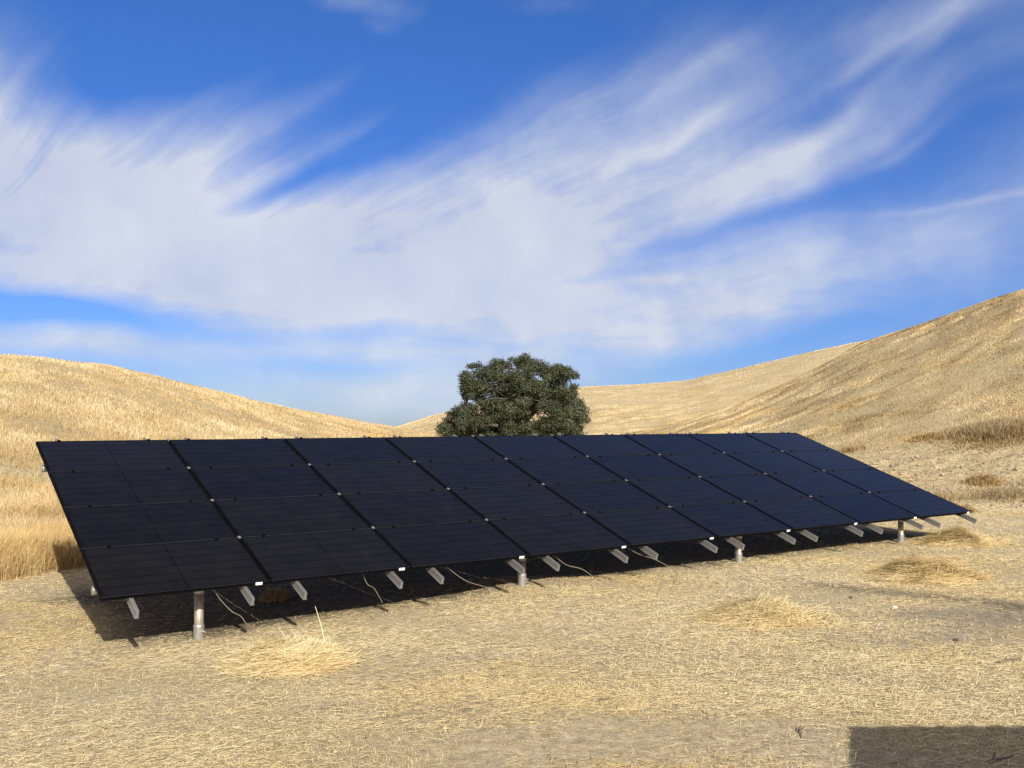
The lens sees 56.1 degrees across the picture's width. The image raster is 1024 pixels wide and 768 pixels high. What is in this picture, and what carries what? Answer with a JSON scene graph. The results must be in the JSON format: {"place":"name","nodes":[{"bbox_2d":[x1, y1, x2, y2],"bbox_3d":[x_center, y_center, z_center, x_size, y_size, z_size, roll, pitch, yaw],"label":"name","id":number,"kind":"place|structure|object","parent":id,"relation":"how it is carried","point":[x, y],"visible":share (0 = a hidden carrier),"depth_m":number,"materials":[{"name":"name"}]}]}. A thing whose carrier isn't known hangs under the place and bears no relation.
{"place":"outdoors","nodes":[
{"label":"outdoors","id":0,"kind":"place"},
{"bbox_2d":[0,291,1023,767],"bbox_3d":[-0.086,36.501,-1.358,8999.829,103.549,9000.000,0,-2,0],"label":"ground","id":1,"kind":"structure","parent":0,"point":[594,725],"depth_m":10.03,"materials":[{"name":"beige plant"}]},
{"bbox_2d":[258,584,291,602],"bbox_3d":[-3.036,2.663,12.251,0.478,0.243,0.505,0,-2,0],"label":"weed tuft","id":2,"kind":"object","parent":1,"relation":"on","point":[276,595],"visible":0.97,"depth_m":12.18,"materials":[{"name":"brown plant"}]},
{"bbox_2d":[203,607,371,679],"bbox_3d":[-2.116,2.455,9.002,1.612,0.591,1.507,0,-2,0],"label":"straw pile","id":3,"kind":"object","parent":1,"relation":"on","point":[286,657],"visible":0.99,"depth_m":8.78,"materials":[{"name":"beige plant"}]},
{"bbox_2d":[36,431,976,639],"bbox_3d":[1.248,1.948,14.902,15.068,2.298,4.691,1,-3,-35],"label":"solar array","id":4,"kind":"object","parent":1,"relation":"on","point":[145,517],"visible":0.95,"depth_m":13.06,"materials":[{"name":"black glass"}]},
{"bbox_2d":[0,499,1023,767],"bbox_3d":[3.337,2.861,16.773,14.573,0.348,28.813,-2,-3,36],"label":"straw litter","id":5,"kind":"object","parent":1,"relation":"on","point":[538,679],"visible":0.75,"depth_m":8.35,"materials":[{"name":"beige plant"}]},
{"bbox_2d":[0,289,1023,581],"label":"dry grass","id":6,"kind":"structure","parent":1,"relation":"on","point":[34,535],"depth_m":41.45,"materials":[{"name":"beige plant"}]},
{"bbox_2d":[0,502,1023,767],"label":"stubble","id":7,"kind":"object","parent":1,"relation":"on","point":[520,670],"visible":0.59,"depth_m":8.32,"materials":[{"name":"beige plant"}]},
{"bbox_2d":[0,437,1023,767],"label":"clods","id":8,"kind":"object","parent":1,"relation":"on","point":[998,503],"visible":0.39,"depth_m":12.47,"materials":[{"name":"soil"}]},
{"bbox_2d":[433,353,591,436],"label":"oak tree","id":9,"kind":"object","parent":1,"relation":"on","point":[508,391],"visible":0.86,"depth_m":57.35,"materials":[{"name":"green plant"}]},
{"bbox_2d":[674,586,843,633],"bbox_3d":[2.757,2.509,10.651,1.975,0.493,1.442,0,-2,0],"label":"straw pile","id":10,"kind":"object","parent":1,"relation":"on","point":[764,614],"visible":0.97,"depth_m":10.45,"materials":[{"name":"beige plant"}]},
{"bbox_2d":[838,444,870,452],"bbox_3d":[12.980,2.458,36.514,1.254,0.443,1.256,0,-2,0],"label":"dry shrub","id":11,"kind":"object","parent":1,"relation":"on","point":[853,448],"visible":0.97,"depth_m":36.35,"materials":[{"name":"beige plant"}]},
{"bbox_2d":[839,548,999,586],"bbox_3d":[5.654,2.529,13.364,2.139,0.484,1.683,0,-2,0],"label":"straw pile","id":12,"kind":"object","parent":1,"relation":"on","point":[932,571],"visible":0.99,"depth_m":13.09,"materials":[{"name":"beige plant"}]},
{"bbox_2d":[905,430,947,442],"bbox_3d":[15.611,1.990,36.244,1.669,0.572,1.648,0,-2,0],"label":"dry shrub","id":13,"kind":"object","parent":1,"relation":"on","point":[921,436],"visible":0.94,"depth_m":36.06,"materials":[{"name":"beige plant"}]},
{"bbox_2d":[905,523,1023,548],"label":"straw pile","id":14,"kind":"object","parent":1,"relation":"on","point":[960,536],"visible":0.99,"depth_m":16.78,"materials":[{"name":"beige plant"}]},
{"bbox_2d":[955,500,980,512],"bbox_3d":[10.594,2.895,22.753,0.945,0.315,0.910,0,-2,0],"label":"weed tuft","id":15,"kind":"object","parent":1,"relation":"on","point":[967,506],"visible":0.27,"depth_m":22.63,"materials":[{"name":"beige plant"}]},
{"bbox_2d":[926,415,1023,450],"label":"dry shrub","id":16,"kind":"object","parent":1,"relation":"on","point":[1001,429],"visible":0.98,"depth_m":34.67,"materials":[{"name":"beige plant"}]},
{"bbox_2d":[958,472,1004,487],"bbox_3d":[13.929,2.803,28.510,1.291,0.507,1.297,0,-2,0],"label":"weed tuft","id":17,"kind":"object","parent":1,"relation":"on","point":[982,480],"visible":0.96,"depth_m":28.34,"materials":[{"name":"beige plant"}]},
{"bbox_2d":[986,752,1012,762],"bbox_3d":[3.247,2.527,6.468,0.288,0.057,0.117,1,-3,-32],"label":"twig","id":18,"kind":"object","parent":1,"relation":"on","point":[993,758],"visible":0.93,"depth_m":6.46,"materials":[{"name":"brown plant"}]},
{"bbox_2d":[993,656,1020,662],"bbox_3d":[4.573,2.562,8.930,0.288,0.057,0.092,0,-2,-5],"label":"twig","id":19,"kind":"object","parent":1,"relation":"on","point":[1006,660],"visible":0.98,"depth_m":8.89,"materials":[{"name":"brown plant"}]},
{"bbox_2d":[0,0,1023,426],"label":"sky","id":20,"kind":"structure","parent":0,"point":[342,208],"materials":[{"name":"blue"}]}
]}

